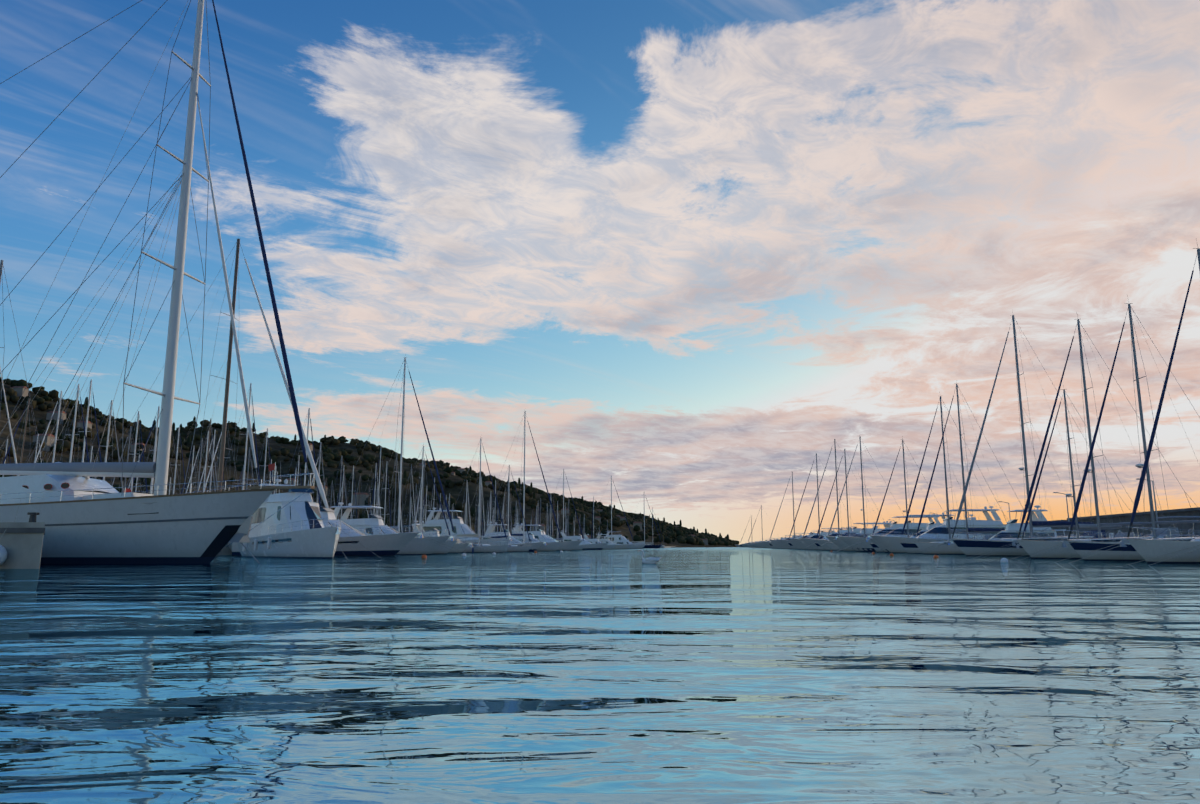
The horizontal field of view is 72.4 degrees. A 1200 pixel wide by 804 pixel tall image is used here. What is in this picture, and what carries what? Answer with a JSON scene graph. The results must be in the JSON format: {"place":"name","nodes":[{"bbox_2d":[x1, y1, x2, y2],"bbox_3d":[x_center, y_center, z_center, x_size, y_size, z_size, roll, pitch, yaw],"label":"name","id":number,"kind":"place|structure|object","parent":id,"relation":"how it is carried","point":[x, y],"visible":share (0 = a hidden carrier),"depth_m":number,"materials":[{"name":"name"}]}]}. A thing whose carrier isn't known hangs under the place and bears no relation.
{"place":"outdoors","nodes":[
{"label":"outdoors","id":0,"kind":"place"},
{"bbox_2d":[0,382,736,547],"bbox_3d":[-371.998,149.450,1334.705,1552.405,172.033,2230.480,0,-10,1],"label":"headland","id":1,"kind":"structure","parent":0,"point":[283,466],"depth_m":808.86,"materials":[{"name":"green plant"}]},
{"bbox_2d":[0,377,738,545],"bbox_3d":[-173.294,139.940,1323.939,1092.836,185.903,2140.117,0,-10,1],"label":"hill vegetation","id":2,"kind":"object","parent":1,"relation":"on","point":[602,512],"visible":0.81,"depth_m":886.52,"materials":[{"name":"green plant"}]},
{"bbox_2d":[0,547,1199,803],"bbox_3d":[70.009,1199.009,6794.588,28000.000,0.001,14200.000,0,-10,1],"label":"water","id":3,"kind":"structure","parent":0,"point":[714,675],"depth_m":5.77,"materials":[{"name":"teal liquid"}]},
{"bbox_2d":[0,439,11,476],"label":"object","id":4,"kind":"object","parent":3,"relation":"on","point":[6,452],"visible":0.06,"depth_m":127.18,"materials":[{"name":"grey"}]},
{"bbox_2d":[0,368,19,475],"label":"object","id":5,"kind":"object","parent":3,"relation":"on","point":[15,458],"visible":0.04,"depth_m":100.09,"materials":[{"name":"white metal"}]},
{"bbox_2d":[2,398,40,463],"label":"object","id":6,"kind":"object","parent":3,"relation":"on","point":[26,414],"visible":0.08,"depth_m":107.71,"materials":[{"name":"white metal"}]},
{"bbox_2d":[0,260,43,462],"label":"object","id":7,"kind":"object","parent":3,"relation":"on","point":[1,264],"visible":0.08,"depth_m":71.87,"materials":[{"name":"white metal"}]},
{"bbox_2d":[25,434,41,462],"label":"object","id":8,"kind":"object","parent":3,"relation":"on","point":[36,448],"visible":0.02,"depth_m":126.81,"materials":[{"name":"grey"}]},
{"bbox_2d":[34,391,73,462],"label":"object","id":9,"kind":"object","parent":3,"relation":"on","point":[61,396],"visible":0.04,"depth_m":106.97,"materials":[{"name":"white metal"}]},
{"bbox_2d":[41,384,90,477],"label":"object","id":10,"kind":"object","parent":3,"relation":"on","point":[77,393],"visible":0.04,"depth_m":91.71,"materials":[{"name":"white metal"}]},
{"bbox_2d":[57,380,102,478],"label":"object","id":11,"kind":"object","parent":3,"relation":"on","point":[89,391],"visible":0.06,"depth_m":131.18,"materials":[{"name":"white metal"}]},
{"bbox_2d":[84,400,123,491],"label":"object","id":12,"kind":"object","parent":3,"relation":"on","point":[108,439],"visible":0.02,"depth_m":89.99,"materials":[{"name":"white"}]},
{"bbox_2d":[112,426,141,490],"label":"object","id":13,"kind":"object","parent":3,"relation":"on","point":[130,436],"visible":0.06,"depth_m":106.98,"materials":[{"name":"white"}]},
{"bbox_2d":[110,411,147,492],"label":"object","id":14,"kind":"object","parent":3,"relation":"on","point":[138,418],"visible":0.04,"depth_m":88.01,"materials":[{"name":"white"}]},
{"bbox_2d":[130,406,175,493],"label":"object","id":15,"kind":"object","parent":3,"relation":"on","point":[158,414],"visible":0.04,"depth_m":104.28,"materials":[{"name":"white"}]},
{"bbox_2d":[0,0,314,563],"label":"yacht","id":16,"kind":"object","parent":3,"relation":"on","point":[87,520],"visible":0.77,"depth_m":45.16,"materials":[{"name":"white plastic"}]},
{"bbox_2d":[167,427,186,493],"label":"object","id":17,"kind":"object","parent":3,"relation":"on","point":[178,435],"visible":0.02,"depth_m":124.16,"materials":[{"name":"white"}]},
{"bbox_2d":[181,448,197,492],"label":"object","id":18,"kind":"object","parent":3,"relation":"on","point":[193,454],"visible":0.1,"depth_m":142.13,"materials":[{"name":"grey metal"}]},
{"bbox_2d":[186,438,210,492],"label":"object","id":19,"kind":"object","parent":3,"relation":"on","point":[199,472],"visible":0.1,"depth_m":105.19,"materials":[{"name":"white metal"}]},
{"bbox_2d":[193,431,215,491],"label":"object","id":20,"kind":"object","parent":3,"relation":"on","point":[205,462],"visible":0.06,"depth_m":163.30,"materials":[{"name":"white metal"}]},
{"bbox_2d":[193,418,217,491],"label":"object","id":21,"kind":"object","parent":3,"relation":"on","point":[208,454],"visible":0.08,"depth_m":123.58,"materials":[{"name":"white"}]},
{"bbox_2d":[93,239,328,550],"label":"sailboat","id":22,"kind":"object","parent":3,"relation":"on","point":[307,448],"visible":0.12,"depth_m":96.71,"materials":[{"name":"blue"}]},
{"bbox_2d":[198,430,223,491],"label":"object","id":23,"kind":"object","parent":3,"relation":"on","point":[214,438],"depth_m":139.94,"materials":[{"name":"white metal"}]},
{"bbox_2d":[203,424,238,491],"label":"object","id":24,"kind":"object","parent":3,"relation":"on","point":[216,462],"depth_m":102.10,"materials":[{"name":"white"}]},
{"bbox_2d":[223,383,259,489],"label":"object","id":25,"kind":"object","parent":3,"relation":"on","point":[251,398],"visible":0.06,"depth_m":125.39,"materials":[{"name":"white metal"}]},
{"bbox_2d":[241,447,253,488],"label":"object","id":26,"kind":"object","parent":3,"relation":"on","point":[249,453],"visible":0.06,"depth_m":159.82,"materials":[{"name":"grey metal"}]},
{"bbox_2d":[249,428,272,492],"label":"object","id":27,"kind":"object","parent":3,"relation":"on","point":[265,458],"visible":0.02,"depth_m":121.29,"materials":[{"name":"white metal"}]},
{"bbox_2d":[282,408,321,511],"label":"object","id":28,"kind":"object","parent":3,"relation":"on","point":[308,413],"visible":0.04,"depth_m":124.32,"materials":[{"name":"white"}]},
{"bbox_2d":[238,479,378,557],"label":"motorboat","id":29,"kind":"object","parent":3,"relation":"on","point":[295,528],"visible":0.83,"depth_m":69.80,"materials":[{"name":"white plastic"}]},
{"bbox_2d":[311,443,325,506],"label":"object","id":30,"kind":"object","parent":3,"relation":"on","point":[319,468],"visible":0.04,"depth_m":157.72,"materials":[{"name":"grey metal"}]},
{"bbox_2d":[311,450,329,507],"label":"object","id":31,"kind":"object","parent":3,"relation":"on","point":[318,473],"visible":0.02,"depth_m":137.15,"materials":[{"name":"grey metal"}]},
{"bbox_2d":[328,456,346,518],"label":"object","id":32,"kind":"object","parent":3,"relation":"on","point":[341,462],"visible":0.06,"depth_m":155.90,"materials":[{"name":"white metal"}]},
{"bbox_2d":[336,471,347,518],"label":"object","id":33,"kind":"object","parent":3,"relation":"on","point":[343,491],"visible":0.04,"depth_m":176.24,"materials":[{"name":"grey metal"}]},
{"bbox_2d":[336,469,349,517],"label":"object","id":34,"kind":"object","parent":3,"relation":"on","point":[342,493],"visible":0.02,"depth_m":215.94,"materials":[{"name":"grey metal"}]},
{"bbox_2d":[232,508,472,555],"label":"motorboat","id":35,"kind":"object","parent":3,"relation":"on","point":[393,544],"visible":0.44,"depth_m":82.27,"materials":[{"name":"white plastic"}]},
{"bbox_2d":[347,465,357,518],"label":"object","id":36,"kind":"object","parent":3,"relation":"on","point":[352,491],"visible":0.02,"depth_m":192.62,"materials":[{"name":"grey metal"}]},
{"bbox_2d":[352,474,364,518],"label":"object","id":37,"kind":"object","parent":3,"relation":"on","point":[356,495],"visible":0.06,"depth_m":215.53,"materials":[{"name":"grey metal"}]},
{"bbox_2d":[365,463,380,515],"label":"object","id":38,"kind":"object","parent":3,"relation":"on","point":[374,493],"visible":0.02,"depth_m":192.86,"materials":[{"name":"grey metal"}]},
{"bbox_2d":[369,449,388,524],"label":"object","id":39,"kind":"object","parent":3,"relation":"on","point":[379,485],"visible":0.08,"depth_m":172.66,"materials":[{"name":"white metal"}]},
{"bbox_2d":[376,465,390,526],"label":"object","id":40,"kind":"object","parent":3,"relation":"on","point":[385,488],"visible":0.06,"depth_m":152.19,"materials":[{"name":"grey metal"}]},
{"bbox_2d":[383,456,401,529],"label":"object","id":41,"kind":"object","parent":3,"relation":"on","point":[395,493],"visible":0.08,"depth_m":192.40,"materials":[{"name":"grey metal"}]},
{"bbox_2d":[334,355,456,553],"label":"sailboat","id":42,"kind":"object","parent":3,"relation":"on","point":[442,549],"visible":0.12,"depth_m":105.22,"materials":[{"name":"white"}]},
{"bbox_2d":[401,464,415,529],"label":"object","id":43,"kind":"object","parent":3,"relation":"on","point":[410,498],"visible":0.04,"depth_m":190.51,"materials":[{"name":"grey metal"}]},
{"bbox_2d":[330,494,496,554],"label":"motorboat","id":44,"kind":"object","parent":3,"relation":"on","point":[418,546],"visible":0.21,"depth_m":94.67,"materials":[{"name":"white plastic"}]},
{"bbox_2d":[386,445,449,551],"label":"sailboat","id":45,"kind":"object","parent":3,"relation":"on","point":[421,488],"visible":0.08,"depth_m":112.10,"materials":[{"name":"white"}]},
{"bbox_2d":[413,458,427,531],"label":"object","id":46,"kind":"object","parent":3,"relation":"on","point":[423,491],"visible":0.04,"depth_m":211.61,"materials":[{"name":"grey metal"}]},
{"bbox_2d":[421,488,429,522],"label":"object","id":47,"kind":"object","parent":3,"relation":"on","point":[426,504],"depth_m":172.89,"materials":[{"name":"grey metal"}]},
{"bbox_2d":[410,511,499,552],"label":"motorboat","id":48,"kind":"object","parent":3,"relation":"on","point":[461,547],"visible":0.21,"depth_m":118.75,"materials":[{"name":"white plastic"}]},
{"bbox_2d":[461,483,470,527],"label":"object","id":49,"kind":"object","parent":3,"relation":"on","point":[466,505],"visible":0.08,"depth_m":230.58,"materials":[{"name":"grey metal"}]},
{"bbox_2d":[442,438,507,552],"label":"sailboat","id":50,"kind":"object","parent":3,"relation":"on","point":[497,548],"visible":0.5,"depth_m":126.23,"materials":[{"name":"white"}]},
{"bbox_2d":[414,503,540,551],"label":"motorboat","id":51,"kind":"object","parent":3,"relation":"on","point":[459,525],"visible":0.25,"depth_m":134.97,"materials":[{"name":"white plastic"}]},
{"bbox_2d":[474,477,484,534],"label":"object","id":52,"kind":"object","parent":3,"relation":"on","point":[483,506],"visible":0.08,"depth_m":230.65,"materials":[{"name":"grey metal"}]},
{"bbox_2d":[491,480,498,532],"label":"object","id":53,"kind":"object","parent":3,"relation":"on","point":[495,488],"visible":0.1,"depth_m":274.74,"materials":[{"name":"grey metal"}]},
{"bbox_2d":[481,462,531,551],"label":"sailboat","id":54,"kind":"object","parent":3,"relation":"on","point":[513,548],"visible":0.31,"depth_m":143.56,"materials":[{"name":"white"}]},
{"bbox_2d":[503,477,512,530],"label":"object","id":55,"kind":"object","parent":3,"relation":"on","point":[508,484],"visible":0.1,"depth_m":276.07,"materials":[{"name":"grey metal"}]},
{"bbox_2d":[475,411,561,550],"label":"sailboat","id":56,"kind":"object","parent":3,"relation":"on","point":[546,547],"visible":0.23,"depth_m":165.11,"materials":[{"name":"white"}]},
{"bbox_2d":[479,515,568,551],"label":"motorboat","id":57,"kind":"object","parent":3,"relation":"on","point":[491,528],"visible":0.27,"depth_m":153.16,"materials":[{"name":"white plastic"}]},
{"bbox_2d":[510,526,540,541],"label":"motorboat","id":58,"kind":"object","parent":3,"relation":"on","point":[531,536],"visible":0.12,"depth_m":175.97,"materials":[{"name":"white plastic"}]},
{"bbox_2d":[512,515,582,550],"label":"motorboat","id":59,"kind":"object","parent":3,"relation":"on","point":[563,546],"visible":0.4,"depth_m":187.83,"materials":[{"name":"white plastic"}]},
{"bbox_2d":[554,501,559,537],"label":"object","id":60,"kind":"object","parent":3,"relation":"on","point":[557,519],"visible":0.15,"depth_m":379.89,"materials":[{"name":"grey metal"}]},
{"bbox_2d":[541,469,584,549],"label":"sailboat","id":61,"kind":"object","parent":3,"relation":"on","point":[579,547],"visible":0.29,"depth_m":218.84,"materials":[{"name":"white"}]},
{"bbox_2d":[559,528,607,549],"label":"motorboat","id":62,"kind":"object","parent":3,"relation":"on","point":[591,546],"visible":0.48,"depth_m":234.49,"materials":[{"name":"white plastic"}]},
{"bbox_2d":[590,496,597,538],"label":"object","id":63,"kind":"object","parent":3,"relation":"on","point":[593,519],"visible":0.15,"depth_m":424.75,"materials":[{"name":"white metal"}]},
{"bbox_2d":[0,478,1199,568],"bbox_3d":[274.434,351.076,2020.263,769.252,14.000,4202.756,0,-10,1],"label":"dock","id":64,"kind":"object","parent":3,"relation":"on","point":[21,543],"visible":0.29,"depth_m":37.15,"materials":[{"name":"concrete"}]},
{"bbox_2d":[584,534,616,549],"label":"motorboat","id":65,"kind":"object","parent":3,"relation":"on","point":[596,541],"visible":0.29,"depth_m":254.24,"materials":[{"name":"white plastic"}]},
{"bbox_2d":[587,476,633,548],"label":"sailboat","id":66,"kind":"object","parent":3,"relation":"on","point":[629,546],"visible":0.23,"depth_m":309.27,"materials":[{"name":"white"}]},
{"bbox_2d":[596,529,627,548],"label":"motorboat","id":67,"kind":"object","parent":3,"relation":"on","point":[609,542],"visible":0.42,"depth_m":277.72,"materials":[{"name":"white plastic"}]},
{"bbox_2d":[600,532,644,548],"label":"motorboat","id":68,"kind":"object","parent":3,"relation":"on","point":[620,537],"visible":0.38,"depth_m":385.00,"materials":[{"name":"white plastic"}]},
{"bbox_2d":[613,536,645,548],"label":"motorboat","id":69,"kind":"object","parent":3,"relation":"on","point":[628,542],"visible":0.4,"depth_m":340.51,"materials":[{"name":"white plastic"}]},
{"bbox_2d":[632,498,661,547],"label":"sailboat","id":70,"kind":"object","parent":3,"relation":"on","point":[651,546],"visible":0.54,"depth_m":439.36,"materials":[{"name":"blue"}]},
{"bbox_2d":[639,550,660,563],"bbox_3d":[2.737,8.558,45.095,1.309,0.860,0.427,-1,-10,5],"label":"swan","id":71,"kind":"object","parent":3,"relation":"on","point":[651,560],"visible":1,"depth_m":44.92,"materials":[{"name":"white"}]},
{"bbox_2d":[650,507,664,547],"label":"sailboat","id":72,"kind":"object","parent":3,"relation":"on","point":[662,546],"visible":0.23,"depth_m":504.91,"materials":[{"name":"white"}]},
{"bbox_2d":[421,550,1007,561],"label":"buoys","id":73,"kind":"object","parent":3,"relation":"on","point":[1003,559],"visible":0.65,"depth_m":67.77,"materials":[{"name":"orange"}]},
{"bbox_2d":[758,534,802,547],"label":"motorboat","id":74,"kind":"object","parent":3,"relation":"on","point":[762,544],"visible":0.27,"depth_m":477.01,"materials":[{"name":"white plastic"}]},
{"bbox_2d":[761,532,813,547],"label":"motorboat","id":75,"kind":"object","parent":3,"relation":"on","point":[766,543],"visible":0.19,"depth_m":438.90,"materials":[{"name":"white plastic"}]},
{"bbox_2d":[769,472,815,547],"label":"sailboat","id":76,"kind":"object","parent":3,"relation":"on","point":[771,545],"visible":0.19,"depth_m":407.13,"materials":[{"name":"white metal"}]},
{"bbox_2d":[770,531,837,548],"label":"motorboat","id":77,"kind":"object","parent":3,"relation":"on","point":[777,544],"visible":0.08,"depth_m":351.31,"materials":[{"name":"white plastic"}]},
{"bbox_2d":[775,529,834,548],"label":"motorboat","id":78,"kind":"object","parent":3,"relation":"on","point":[785,547],"visible":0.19,"depth_m":326.96,"materials":[{"name":"white plastic"}]},
{"bbox_2d":[777,523,851,548],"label":"motorboat","id":79,"kind":"object","parent":3,"relation":"on","point":[787,545],"visible":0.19,"depth_m":305.02,"materials":[{"name":"white plastic"}]},
{"bbox_2d":[787,527,851,548],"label":"motorboat","id":80,"kind":"object","parent":3,"relation":"on","point":[796,545],"visible":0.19,"depth_m":268.23,"materials":[{"name":"white plastic"}]},
{"bbox_2d":[788,453,852,548],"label":"sailboat","id":81,"kind":"object","parent":3,"relation":"on","point":[791,545],"visible":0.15,"depth_m":288.06,"materials":[{"name":"white"}]},
{"bbox_2d":[789,525,877,549],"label":"motorboat","id":82,"kind":"object","parent":3,"relation":"on","point":[799,543],"visible":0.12,"depth_m":250.67,"materials":[{"name":"white plastic"}]},
{"bbox_2d":[802,439,879,549],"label":"sailboat","id":83,"kind":"object","parent":3,"relation":"on","point":[806,545],"visible":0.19,"depth_m":237.31,"materials":[{"name":"white"}]},
{"bbox_2d":[800,518,889,549],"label":"motorboat","id":84,"kind":"object","parent":3,"relation":"on","point":[809,541],"visible":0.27,"depth_m":219.16,"materials":[{"name":"white plastic"}]},
{"bbox_2d":[815,449,884,549],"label":"sailboat","id":85,"kind":"object","parent":3,"relation":"on","point":[820,547],"visible":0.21,"depth_m":206.82,"materials":[{"name":"white"}]},
{"bbox_2d":[813,521,891,550],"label":"motorboat","id":86,"kind":"object","parent":3,"relation":"on","point":[825,545],"visible":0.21,"depth_m":192.98,"materials":[{"name":"white plastic"}]},
{"bbox_2d":[826,436,902,550],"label":"sailboat","id":87,"kind":"object","parent":3,"relation":"on","point":[833,546],"visible":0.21,"depth_m":183.11,"materials":[{"name":"white"}]},
{"bbox_2d":[800,506,939,550],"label":"motorboat","id":88,"kind":"object","parent":3,"relation":"on","point":[839,543],"visible":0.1,"depth_m":164.85,"materials":[{"name":"white plastic"}]},
{"bbox_2d":[807,512,953,551],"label":"motorboat","id":89,"kind":"object","parent":3,"relation":"on","point":[863,546],"visible":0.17,"depth_m":148.67,"materials":[{"name":"white plastic"}]},
{"bbox_2d":[870,438,939,551],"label":"sailboat","id":90,"kind":"object","parent":3,"relation":"on","point":[875,547],"visible":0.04,"depth_m":139.10,"materials":[{"name":"white"}]},
{"bbox_2d":[838,511,975,552],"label":"motorboat","id":91,"kind":"object","parent":3,"relation":"on","point":[930,525],"visible":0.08,"depth_m":128.15,"materials":[{"name":"white plastic"}]},
{"bbox_2d":[832,497,1006,552],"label":"motorboat","id":92,"kind":"object","parent":3,"relation":"on","point":[891,544],"visible":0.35,"depth_m":116.99,"materials":[{"name":"white plastic"}]},
{"bbox_2d":[900,396,1008,553],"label":"sailboat","id":93,"kind":"object","parent":3,"relation":"on","point":[909,547],"visible":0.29,"depth_m":111.42,"materials":[{"name":"white"}]},
{"bbox_2d":[914,383,1028,553],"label":"sailboat","id":94,"kind":"object","parent":3,"relation":"on","point":[952,548],"visible":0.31,"depth_m":101.22,"materials":[{"name":"white"}]},
{"bbox_2d":[903,497,1065,554],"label":"motorboat","id":95,"kind":"object","parent":3,"relation":"on","point":[1013,526],"visible":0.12,"depth_m":89.22,"materials":[{"name":"white plastic"}]},
{"bbox_2d":[914,312,1148,555],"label":"sailboat","id":96,"kind":"object","parent":3,"relation":"on","point":[971,547],"visible":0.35,"depth_m":81.46,"materials":[{"name":"white plastic"}]},
{"bbox_2d":[977,386,1151,556],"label":"sailboat","id":97,"kind":"object","parent":3,"relation":"on","point":[1084,527],"visible":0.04,"depth_m":73.20,"materials":[{"name":"white"}]},
{"bbox_2d":[967,316,1199,558],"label":"sailboat","id":98,"kind":"object","parent":3,"relation":"on","point":[1034,546],"visible":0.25,"depth_m":64.20,"materials":[{"name":"white"}]},
{"bbox_2d":[1009,296,1199,560],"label":"sailboat","id":99,"kind":"object","parent":3,"relation":"on","point":[1129,552],"visible":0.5,"depth_m":55.17,"materials":[{"name":"white plastic"}]},
{"bbox_2d":[1057,240,1199,562],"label":"sailboat","id":100,"kind":"object","parent":3,"relation":"on","point":[1145,549],"visible":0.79,"depth_m":46.83,"materials":[{"name":"white plastic"}]},
{"bbox_2d":[1128,545,1198,564],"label":"mooring ropes","id":101,"kind":"object","parent":3,"relation":"on","point":[1165,554],"visible":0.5,"depth_m":42.29,"materials":[{"name":"grey"}]},
{"bbox_2d":[0,0,1199,544],"label":"sky","id":102,"kind":"structure","parent":0,"point":[702,247],"materials":[{"name":"blue"}]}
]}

